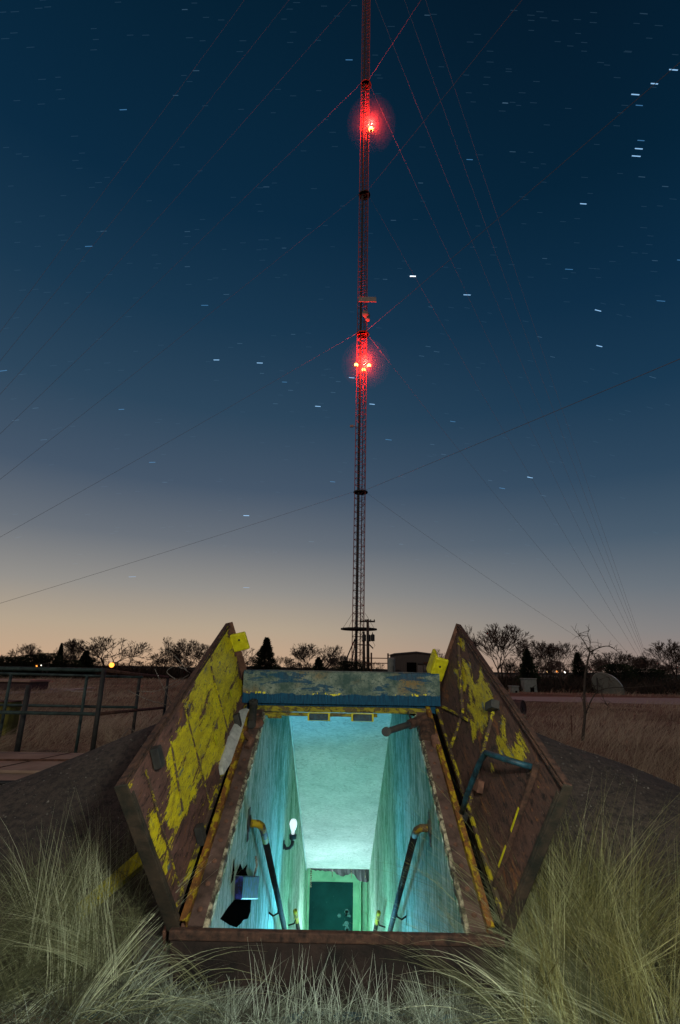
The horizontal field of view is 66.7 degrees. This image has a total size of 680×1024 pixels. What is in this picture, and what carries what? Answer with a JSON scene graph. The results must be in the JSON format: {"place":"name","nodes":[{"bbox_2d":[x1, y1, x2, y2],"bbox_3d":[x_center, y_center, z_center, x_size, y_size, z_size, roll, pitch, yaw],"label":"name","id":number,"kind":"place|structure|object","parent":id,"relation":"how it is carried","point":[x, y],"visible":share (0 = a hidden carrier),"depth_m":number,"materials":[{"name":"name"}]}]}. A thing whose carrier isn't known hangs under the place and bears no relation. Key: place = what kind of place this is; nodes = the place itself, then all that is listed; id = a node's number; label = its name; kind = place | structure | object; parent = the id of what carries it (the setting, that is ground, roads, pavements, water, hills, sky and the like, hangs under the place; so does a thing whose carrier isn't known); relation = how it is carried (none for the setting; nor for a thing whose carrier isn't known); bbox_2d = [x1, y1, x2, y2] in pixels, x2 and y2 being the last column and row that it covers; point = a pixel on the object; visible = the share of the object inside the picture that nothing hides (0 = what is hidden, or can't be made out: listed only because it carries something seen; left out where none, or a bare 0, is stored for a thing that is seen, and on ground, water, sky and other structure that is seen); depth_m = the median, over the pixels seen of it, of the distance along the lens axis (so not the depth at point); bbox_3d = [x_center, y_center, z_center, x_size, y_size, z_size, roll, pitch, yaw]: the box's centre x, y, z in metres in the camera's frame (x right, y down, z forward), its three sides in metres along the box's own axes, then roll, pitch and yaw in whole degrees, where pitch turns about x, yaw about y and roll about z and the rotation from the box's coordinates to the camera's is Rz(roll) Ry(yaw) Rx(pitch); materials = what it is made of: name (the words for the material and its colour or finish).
{"place":"outdoors","nodes":[
{"label":"outdoors","id":0,"kind":"place"},
{"bbox_2d":[0,752,83,780],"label":"concrete path","id":1,"kind":"structure","parent":0,"point":[15,771],"depth_m":6.09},
{"bbox_2d":[0,759,68,760],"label":"edge bar","id":2,"kind":"object","parent":1,"relation":"on","point":[33,759],"depth_m":6.22,"materials":[{"name":"metal"}]},
{"bbox_2d":[0,667,679,1023],"bbox_3d":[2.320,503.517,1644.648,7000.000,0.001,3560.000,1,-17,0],"label":"ground","id":3,"kind":"structure","parent":0,"point":[519,694],"depth_m":15.72,"materials":[{"name":"soil"}]},
{"bbox_2d":[0,700,22,735],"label":"equipment box","id":4,"kind":"object","parent":3,"relation":"on","point":[10,720],"visible":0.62,"depth_m":8.38,"materials":[{"name":"green paint"}]},
{"bbox_2d":[0,656,42,677],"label":"dark shrub","id":5,"kind":"object","parent":3,"relation":"on","point":[24,660],"visible":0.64,"depth_m":55.22,"materials":[{"name":"green plant"}]},
{"bbox_2d":[5,643,41,657],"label":"bare tree","id":6,"kind":"object","parent":3,"relation":"on","point":[31,649],"visible":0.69,"depth_m":63.08,"materials":[{"name":"brown plant"}]},
{"bbox_2d":[0,726,48,751],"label":"grass tussock","id":7,"kind":"object","parent":3,"relation":"on","point":[2,738],"depth_m":7.61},
{"bbox_2d":[14,654,51,677],"bbox_3d":[-34.239,17.165,57.655,5.013,2.655,4.997,-5,-18,20],"label":"dark shrub","id":8,"kind":"object","parent":3,"relation":"on","point":[27,656],"visible":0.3,"depth_m":56.94,"materials":[{"name":"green plant"}]},
{"bbox_2d":[29,653,66,677],"bbox_3d":[-32.733,17.052,57.604,4.119,2.886,4.077,-8,-19,26],"label":"dark shrub","id":9,"kind":"object","parent":3,"relation":"on","point":[51,656],"visible":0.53,"depth_m":57.27,"materials":[{"name":"green plant"}]},
{"bbox_2d":[52,643,66,677],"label":"juniper tree","id":10,"kind":"object","parent":3,"relation":"on","point":[60,651],"visible":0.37,"depth_m":61.75,"materials":[{"name":"green plant"}]},
{"bbox_2d":[48,660,84,678],"bbox_3d":[-30.239,17.423,57.383,4.007,2.122,3.994,-15,-23,43],"label":"dark shrub","id":11,"kind":"object","parent":3,"relation":"on","point":[73,664],"visible":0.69,"depth_m":57.09,"materials":[{"name":"green plant"}]},
{"bbox_2d":[66,650,97,677],"bbox_3d":[-29.401,17.535,59.587,3.809,3.168,3.574,1,-17,0],"label":"juniper tree","id":12,"kind":"object","parent":3,"relation":"on","point":[86,658],"visible":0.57,"depth_m":59.41,"materials":[{"name":"green plant"}]},
{"bbox_2d":[0,666,168,752],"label":"pipe railing","id":13,"kind":"object","parent":3,"relation":"on","point":[25,705],"visible":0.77,"depth_m":7.28,"materials":[{"name":"metal"}]},
{"bbox_2d":[63,638,108,660],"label":"bare tree","id":14,"kind":"object","parent":3,"relation":"on","point":[69,644],"visible":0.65,"depth_m":66.82,"materials":[{"name":"brown plant"}]},
{"bbox_2d":[0,676,187,752],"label":"grass","id":15,"kind":"structure","parent":3,"relation":"on","point":[105,720],"depth_m":17.16,"materials":[{"name":"plant"}]},
{"bbox_2d":[70,635,153,668],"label":"bare tree","id":16,"kind":"object","parent":3,"relation":"on","point":[100,644],"visible":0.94,"depth_m":66.23,"materials":[{"name":"brown plant"}]},
{"bbox_2d":[121,661,148,672],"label":"bare tree","id":17,"kind":"object","parent":3,"relation":"on","point":[139,664],"visible":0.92,"depth_m":63.38,"materials":[{"name":"brown plant"}]},
{"bbox_2d":[0,663,307,678],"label":"scrub","id":18,"kind":"object","parent":3,"relation":"on","point":[169,672],"visible":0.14,"depth_m":64.67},
{"bbox_2d":[145,657,175,678],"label":"bare tree","id":19,"kind":"object","parent":3,"relation":"on","point":[156,663],"visible":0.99,"depth_m":61.41,"materials":[{"name":"brown plant"}]},
{"bbox_2d":[149,636,182,673],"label":"bare tree","id":20,"kind":"object","parent":3,"relation":"on","point":[174,651],"visible":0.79,"depth_m":67.50,"materials":[{"name":"brown plant"}]},
{"bbox_2d":[150,650,183,668],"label":"bare tree","id":21,"kind":"object","parent":3,"relation":"on","point":[154,657],"visible":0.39,"depth_m":72.94,"materials":[{"name":"brown plant"}]},
{"bbox_2d":[159,654,192,677],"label":"bare tree","id":22,"kind":"object","parent":3,"relation":"on","point":[176,660],"visible":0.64,"depth_m":64.47,"materials":[{"name":"brown plant"}]},
{"bbox_2d":[166,639,203,673],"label":"bare tree","id":23,"kind":"object","parent":3,"relation":"on","point":[184,650],"visible":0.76,"depth_m":67.05,"materials":[{"name":"brown plant"}]},
{"bbox_2d":[180,660,196,671],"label":"bare tree","id":24,"kind":"object","parent":3,"relation":"on","point":[189,664],"visible":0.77,"depth_m":60.51,"materials":[{"name":"brown plant"}]},
{"bbox_2d":[187,644,210,664],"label":"bare tree","id":25,"kind":"object","parent":3,"relation":"on","point":[205,648],"visible":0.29,"depth_m":68.43,"materials":[{"name":"brown plant"}]},
{"bbox_2d":[249,637,280,669],"bbox_3d":[-8.671,16.971,59.697,4.561,5.006,4.862,-12,-21,37],"label":"juniper tree","id":26,"kind":"object","parent":3,"relation":"on","point":[265,652],"visible":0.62,"depth_m":59.26,"materials":[{"name":"green plant"}]},
{"bbox_2d":[262,656,302,669],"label":"bare tree","id":27,"kind":"object","parent":3,"relation":"on","point":[287,662],"visible":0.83,"depth_m":59.68,"materials":[{"name":"brown plant"}]},
{"bbox_2d":[290,643,329,669],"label":"bare tree","id":28,"kind":"object","parent":3,"relation":"on","point":[302,654],"visible":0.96,"depth_m":66.41,"materials":[{"name":"brown plant"}]},
{"bbox_2d":[311,657,325,670],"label":"juniper tree","id":29,"kind":"object","parent":3,"relation":"on","point":[318,664],"visible":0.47,"depth_m":57.40,"materials":[{"name":"green plant"}]},
{"bbox_2d":[242,937,402,1023],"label":"grass stalks","id":30,"kind":"object","parent":3,"relation":"on","point":[316,1005],"depth_m":2.19,"materials":[{"name":"plant"}]},
{"bbox_2d":[152,970,508,1023],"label":"grass clump","id":31,"kind":"object","parent":3,"relation":"on","point":[354,1011],"visible":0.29,"depth_m":2.21,"materials":[{"name":"plant"}]},
{"bbox_2d":[77,913,584,1023],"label":"long straw","id":32,"kind":"object","parent":3,"relation":"on","point":[456,994],"visible":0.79,"depth_m":2.20,"materials":[{"name":"plant"}]},
{"bbox_2d":[320,645,345,670],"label":"bare tree","id":33,"kind":"object","parent":3,"relation":"on","point":[333,652],"visible":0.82,"depth_m":68.92,"materials":[{"name":"brown plant"}]},
{"bbox_2d":[0,711,679,1023],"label":"mound","id":34,"kind":"object","parent":3,"relation":"on","point":[54,786],"visible":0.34,"depth_m":3.20,"materials":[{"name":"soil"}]},
{"bbox_2d":[76,852,143,917],"bbox_3d":[-1.228,2.013,2.785,0.083,0.239,0.334,-12,-21,36],"label":"yellow bar","id":35,"kind":"object","parent":34,"relation":"on","point":[133,862],"visible":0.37,"depth_m":2.83,"materials":[{"name":"paint"}]},
{"bbox_2d":[78,713,159,747],"bbox_3d":[-3.006,3.421,7.892,1.961,0.771,2.017,14,-21,-36],"label":"grass tussock","id":36,"kind":"object","parent":34,"relation":"on","point":[110,740],"depth_m":7.83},
{"bbox_2d":[0,782,266,1014],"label":"grass tussock","id":37,"kind":"object","parent":34,"relation":"on","point":[91,924],"depth_m":2.49,"materials":[{"name":"plant"}]},
{"bbox_2d":[12,901,280,1023],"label":"grass tussock","id":38,"kind":"object","parent":34,"relation":"on","point":[123,983],"depth_m":2.25,"materials":[{"name":"plant"}]},
{"bbox_2d":[121,649,189,737],"bbox_3d":[-1.944,1.711,4.604,0.784,0.996,1.408,1,-17,0],"label":"dead brush","id":39,"kind":"object","parent":34,"relation":"on","point":[162,685],"visible":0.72,"depth_m":5.31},
{"bbox_2d":[119,946,321,1023],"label":"grass clump","id":40,"kind":"object","parent":34,"relation":"on","point":[201,1018],"visible":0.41,"depth_m":2.24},
{"bbox_2d":[68,622,572,1023],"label":"bunker entrance","id":41,"kind":"object","parent":34,"relation":"in","point":[316,752],"visible":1,"depth_m":3.27,"materials":[{"name":"paint"}]},
{"bbox_2d":[219,708,248,774],"bbox_3d":[-0.759,1.646,3.758,0.112,0.365,0.703,1,-17,0],"label":"broken board","id":42,"kind":"object","parent":41,"relation":"attached to","point":[230,746],"visible":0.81,"depth_m":3.65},
{"bbox_2d":[234,856,258,898],"bbox_3d":[-0.585,2.428,3.339,0.069,0.373,0.751,1,-17,0],"label":"junction box","id":43,"kind":"object","parent":41,"relation":"attached to","point":[246,887],"visible":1,"depth_m":3.19,"materials":[{"name":"blue paint"}]},
{"bbox_2d":[247,807,286,928],"bbox_3d":[-0.571,3.317,4.432,0.130,1.975,2.713,1,-17,0],"label":"handrail","id":44,"kind":"object","parent":41,"relation":"attached to","point":[256,823],"visible":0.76,"depth_m":3.82,"materials":[{"name":"metal"}]},
{"bbox_2d":[283,819,296,849],"bbox_3d":[-0.556,3.562,5.710,0.157,0.306,0.090,1,-17,0],"label":"wall lamp","id":45,"kind":"object","parent":41,"relation":"attached to","point":[293,834],"visible":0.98,"depth_m":5.69,"materials":[{"name":"white"}]},
{"bbox_2d":[288,908,299,929],"bbox_3d":[-0.586,6.161,7.330,0.124,2.020,3.012,1,-17,0],"label":"handrail","id":46,"kind":"object","parent":41,"relation":"attached to","point":[296,918],"visible":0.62,"depth_m":6.34,"materials":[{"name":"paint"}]},
{"bbox_2d":[310,884,350,930],"bbox_3d":[-0.179,8.442,10.237,0.830,1.884,0.049,1,-17,0],"label":"steel door","id":47,"kind":"structure","parent":41,"relation":"in","point":[330,903],"depth_m":10.37,"materials":[{"name":"paint"}]},
{"bbox_2d":[373,910,384,930],"bbox_3d":[0.484,6.178,7.323,0.124,2.020,3.012,1,-17,0],"label":"handrail","id":48,"kind":"object","parent":41,"relation":"attached to","point":[377,919],"visible":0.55,"depth_m":6.33,"materials":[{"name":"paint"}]},
{"bbox_2d":[387,811,430,930],"bbox_3d":[0.522,3.285,4.351,0.130,1.946,2.683,1,-17,0],"label":"handrail","id":49,"kind":"object","parent":41,"relation":"attached to","point":[417,830],"visible":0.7,"depth_m":3.73,"materials":[{"name":"metal"}]},
{"bbox_2d":[0,816,679,1023],"bbox_3d":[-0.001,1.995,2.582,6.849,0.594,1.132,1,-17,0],"label":"grass","id":50,"kind":"structure","parent":34,"relation":"on","point":[34,885],"depth_m":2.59,"materials":[{"name":"plant"}]},
{"bbox_2d":[373,930,572,1023],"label":"grass clump","id":51,"kind":"object","parent":34,"relation":"on","point":[458,1003],"visible":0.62,"depth_m":2.21,"materials":[{"name":"plant"}]},
{"bbox_2d":[332,753,679,1023],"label":"grass tussock","id":52,"kind":"object","parent":34,"relation":"on","point":[600,876],"depth_m":2.61,"materials":[{"name":"plant"}]},
{"bbox_2d":[353,822,679,1023],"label":"grass tussock","id":53,"kind":"object","parent":34,"relation":"on","point":[507,956],"depth_m":2.31,"materials":[{"name":"plant"}]},
{"bbox_2d":[462,801,679,1023],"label":"grass tussock","id":54,"kind":"object","parent":34,"relation":"on","point":[622,988],"depth_m":2.20,"materials":[{"name":"plant"}]},
{"bbox_2d":[323,657,360,670],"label":"bare tree","id":55,"kind":"object","parent":3,"relation":"on","point":[326,664],"visible":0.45,"depth_m":66.78,"materials":[{"name":"brown plant"}]},
{"bbox_2d":[332,660,378,670],"bbox_3d":[1.200,14.002,44.764,4.445,2.354,4.431,-4,-18,17],"label":"dark shrub","id":56,"kind":"object","parent":3,"relation":"on","point":[350,664],"visible":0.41,"depth_m":44.65,"materials":[{"name":"black plant"}]},
{"bbox_2d":[341,0,376,668],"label":"radio tower","id":57,"kind":"structure","parent":3,"relation":"on","point":[364,196],"depth_m":57.76,"materials":[{"name":"metal"}]},
{"bbox_2d":[0,1,243,331],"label":"guy wire","id":58,"kind":"object","parent":57,"relation":"attached to","point":[116,174],"visible":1,"depth_m":48.99,"materials":[{"name":"grey metal"}]},
{"bbox_2d":[0,0,288,360],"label":"guy wire","id":59,"kind":"object","parent":57,"relation":"attached to","point":[131,197],"visible":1,"depth_m":49.11,"materials":[{"name":"grey metal"}]},
{"bbox_2d":[1,1,349,392],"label":"guy wire","id":60,"kind":"object","parent":57,"relation":"attached to","point":[151,225],"visible":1,"depth_m":49.60,"materials":[{"name":"grey metal"}]},
{"bbox_2d":[0,90,353,433],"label":"guy wire","id":61,"kind":"object","parent":57,"relation":"attached to","point":[171,268],"visible":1,"depth_m":49.30,"materials":[{"name":"grey metal"}]},
{"bbox_2d":[2,492,351,602],"bbox_3d":[-16.719,3.898,41.398,40.335,18.668,0.021,9,-19,-25],"label":"guy wire","id":62,"kind":"object","parent":57,"relation":"attached to","point":[170,550],"visible":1,"depth_m":42.84,"materials":[{"name":"grey metal"}]},
{"bbox_2d":[2,196,355,477],"bbox_3d":[-16.255,-14.819,47.110,40.589,57.811,0.021,9,-19,-25],"label":"guy wire","id":63,"kind":"object","parent":57,"relation":"attached to","point":[168,346],"visible":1,"depth_m":46.91,"materials":[{"name":"grey metal"}]},
{"bbox_2d":[4,333,356,534],"bbox_3d":[-16.495,-5.133,44.154,40.459,37.555,0.021,9,-19,-25],"label":"guy wire","id":64,"kind":"object","parent":57,"relation":"attached to","point":[167,442],"visible":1,"depth_m":44.74,"materials":[{"name":"grey metal"}]},
{"bbox_2d":[368,0,521,189],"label":"guy wire","id":65,"kind":"object","parent":57,"relation":"attached to","point":[451,87],"visible":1,"depth_m":42.26,"materials":[{"name":"grey metal"}]},
{"bbox_2d":[375,97,631,635],"bbox_3d":[19.956,-18.998,64.236,34.803,77.008,0.018,7,-18,-18],"label":"guy wire","id":66,"kind":"object","parent":57,"relation":"attached to","point":[506,377],"visible":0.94,"depth_m":63.73,"materials":[{"name":"grey metal"}]},
{"bbox_2d":[370,198,636,653],"bbox_3d":[19.729,-9.819,61.436,34.929,57.809,0.019,7,-18,-18],"label":"guy wire","id":67,"kind":"object","parent":57,"relation":"attached to","point":[503,430],"visible":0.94,"depth_m":61.39,"materials":[{"name":"grey metal"}]},
{"bbox_2d":[375,0,640,648],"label":"guy wire","id":68,"kind":"object","parent":57,"relation":"attached to","point":[513,343],"visible":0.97,"depth_m":65.46,"materials":[{"name":"grey metal"}]},
{"bbox_2d":[366,62,679,330],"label":"guy wire","id":69,"kind":"object","parent":57,"relation":"attached to","point":[547,176],"visible":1,"depth_m":28.11,"materials":[{"name":"grey metal"}]},
{"bbox_2d":[366,359,679,489],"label":"guy wire","id":70,"kind":"object","parent":57,"relation":"attached to","point":[545,415],"visible":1,"depth_m":25.89,"materials":[{"name":"grey metal"}]},
{"bbox_2d":[406,5,649,667],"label":"guy wire","id":71,"kind":"object","parent":57,"relation":"attached to","point":[536,364],"visible":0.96,"depth_m":65.78,"materials":[{"name":"grey metal"}]},
{"bbox_2d":[435,30,654,680],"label":"guy wire","id":72,"kind":"object","parent":57,"relation":"attached to","point":[538,339],"visible":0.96,"depth_m":67.35,"materials":[{"name":"grey metal"}]},
{"bbox_2d":[360,632,365,670],"bbox_3d":[2.108,12.589,44.117,0.809,4.649,0.517,1,-17,0],"label":"utility pole","id":73,"kind":"object","parent":3,"relation":"on","point":[363,639],"visible":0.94,"depth_m":44.37,"materials":[{"name":"brown wood"}]},
{"bbox_2d":[360,619,374,670],"bbox_3d":[2.346,12.080,44.277,1.342,5.724,0.528,1,-17,0],"label":"utility pole","id":74,"kind":"object","parent":3,"relation":"on","point":[371,637],"visible":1,"depth_m":44.45,"materials":[{"name":"brown wood"}]},
{"bbox_2d":[387,657,394,671],"bbox_3d":[4.093,12.821,41.030,0.621,2.466,0.635,-9,-19,29],"label":"storage tank","id":75,"kind":"object","parent":3,"relation":"on","point":[391,664],"visible":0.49,"depth_m":40.99,"materials":[{"name":"metal"}]},
{"bbox_2d":[471,622,533,679],"bbox_3d":[17.976,15.845,57.572,6.952,6.953,9.256,-3,-17,14],"label":"bare tree","id":76,"kind":"object","parent":3,"relation":"on","point":[493,633],"visible":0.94,"depth_m":57.33,"materials":[{"name":"brown plant"}]},
{"bbox_2d":[498,661,521,679],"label":"bare tree","id":77,"kind":"object","parent":3,"relation":"on","point":[508,668],"visible":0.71,"depth_m":55.23,"materials":[{"name":"brown plant"}]},
{"bbox_2d":[341,667,679,694],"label":"scrub","id":78,"kind":"object","parent":3,"relation":"on","point":[550,684],"visible":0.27,"depth_m":42.34,"materials":[{"name":"plant"}]},
{"bbox_2d":[513,699,526,716],"bbox_3d":[5.947,6.803,17.942,0.880,0.590,0.590,-13,-22,39],"label":"rusty barrel","id":79,"kind":"object","parent":3,"relation":"on","point":[521,705],"visible":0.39,"depth_m":17.70,"materials":[{"name":"black"}]},
{"bbox_2d":[520,678,536,691],"bbox_3d":[15.020,13.771,41.096,1.094,1.053,0.880,1,-17,0],"label":"utility cabinet","id":80,"kind":"object","parent":3,"relation":"on","point":[527,684],"visible":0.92,"depth_m":40.75,"materials":[{"name":"metal"}]},
{"bbox_2d":[513,648,543,684],"bbox_3d":[17.506,14.471,47.714,3.197,3.664,3.008,7,-18,-18],"label":"juniper tree","id":81,"kind":"object","parent":3,"relation":"on","point":[528,667],"visible":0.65,"depth_m":47.62,"materials":[{"name":"green plant"}]},
{"bbox_2d":[509,638,566,676],"bbox_3d":[24.733,18.629,64.010,7.336,5.645,6.445,17,-23,-42],"label":"bare tree","id":82,"kind":"object","parent":3,"relation":"on","point":[548,651],"visible":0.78,"depth_m":62.86,"materials":[{"name":"brown plant"}]},
{"bbox_2d":[539,660,570,678],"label":"bare tree","id":83,"kind":"object","parent":3,"relation":"on","point":[552,667],"visible":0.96,"depth_m":51.56,"materials":[{"name":"brown plant"}]},
{"bbox_2d":[545,661,571,678],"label":"bare tree","id":84,"kind":"object","parent":3,"relation":"on","point":[562,671],"visible":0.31,"depth_m":54.60,"materials":[{"name":"brown plant"}]},
{"bbox_2d":[532,642,598,679],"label":"bare tree","id":85,"kind":"object","parent":3,"relation":"on","point":[570,651],"visible":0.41,"depth_m":66.65,"materials":[{"name":"brown plant"}]},
{"bbox_2d":[567,652,589,679],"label":"juniper tree","id":86,"kind":"object","parent":3,"relation":"on","point":[577,671],"visible":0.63,"depth_m":57.21,"materials":[{"name":"green plant"}]},
{"bbox_2d":[506,688,679,785],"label":"grass","id":87,"kind":"structure","parent":3,"relation":"on","point":[638,731],"depth_m":12.68,"materials":[{"name":"plant"}]},
{"bbox_2d":[578,659,611,681],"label":"bare tree","id":88,"kind":"object","parent":3,"relation":"on","point":[594,664],"visible":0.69,"depth_m":53.19,"materials":[{"name":"brown plant"}]},
{"bbox_2d":[526,832,679,1023],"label":"grass tussock","id":89,"kind":"object","parent":3,"relation":"on","point":[653,971],"depth_m":2.34,"materials":[{"name":"plant"}]},
{"bbox_2d":[592,672,624,694],"bbox_3d":[20.810,13.645,40.010,1.747,2.346,2.392,1,-17,0],"label":"dish shell","id":90,"kind":"object","parent":3,"relation":"on","point":[596,677],"visible":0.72,"depth_m":39.90,"materials":[{"name":"paint"}]},
{"bbox_2d":[572,624,658,740],"bbox_3d":[6.411,3.860,11.799,2.333,2.524,0.591,6,-18,-15],"label":"dead sapling","id":91,"kind":"object","parent":3,"relation":"on","point":[584,699],"visible":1,"depth_m":11.63,"materials":[{"name":"wood"}]},
{"bbox_2d":[592,664,638,684],"bbox_3d":[27.639,16.336,51.382,4.135,2.634,4.176,-14,-23,41],"label":"dark shrub","id":92,"kind":"object","parent":3,"relation":"on","point":[621,667],"visible":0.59,"depth_m":51.12,"materials":[{"name":"black plant"}]},
{"bbox_2d":[590,650,651,675],"bbox_3d":[30.883,17.526,57.490,4.870,4.059,6.484,3,-17,-5],"label":"bare tree","id":93,"kind":"object","parent":3,"relation":"on","point":[626,656],"visible":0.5,"depth_m":56.79,"materials":[{"name":"brown plant"}]},
{"bbox_2d":[614,654,659,680],"bbox_3d":[34.451,18.379,59.618,5.206,3.824,4.574,8,-18,-22],"label":"bare tree","id":94,"kind":"object","parent":3,"relation":"on","point":[654,662],"visible":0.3,"depth_m":58.96,"materials":[{"name":"brown plant"}]},
{"bbox_2d":[618,667,679,685],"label":"dark shrub","id":95,"kind":"object","parent":3,"relation":"on","point":[642,673],"visible":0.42,"depth_m":50.76,"materials":[{"name":"black plant"}]},
{"bbox_2d":[632,639,679,684],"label":"bare tree","id":96,"kind":"object","parent":3,"relation":"on","point":[675,652],"visible":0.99,"depth_m":53.69,"materials":[{"name":"brown plant"}]},
{"bbox_2d":[657,664,679,677],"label":"bare tree","id":97,"kind":"object","parent":3,"relation":"on","point":[677,669],"visible":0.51,"depth_m":55.41,"materials":[{"name":"brown plant"}]},
{"bbox_2d":[0,960,679,1023],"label":"grass","id":98,"kind":"structure","parent":0,"point":[118,1019],"depth_m":2.17,"materials":[{"name":"plant"}]},
{"bbox_2d":[0,0,679,673],"label":"sky","id":99,"kind":"structure","parent":0,"point":[594,247],"materials":[{"name":"blue"}]},
{"bbox_2d":[1,688,679,704],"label":"road","id":100,"kind":"structure","parent":0,"point":[613,700],"depth_m":30.05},
{"bbox_2d":[0,679,50,690],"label":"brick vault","id":101,"kind":"object","parent":100,"relation":"on","point":[16,684],"visible":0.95,"depth_m":28.85,"materials":[{"name":"brick"}]},
{"bbox_2d":[113,666,679,677],"bbox_3d":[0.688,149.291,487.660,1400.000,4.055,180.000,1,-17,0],"label":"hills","id":102,"kind":"structure","parent":0,"point":[386,671],"depth_m":415.10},
{"bbox_2d":[389,651,430,672],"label":"shed","id":103,"kind":"structure","parent":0,"point":[415,661],"depth_m":42.26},
{"bbox_2d":[407,662,416,671],"bbox_3d":[5.827,13.306,41.922,0.788,2.116,0.016,1,-17,0],"label":"doorway","id":104,"kind":"structure","parent":103,"relation":"in","point":[411,666],"depth_m":42.11,"materials":[{"name":"black"}]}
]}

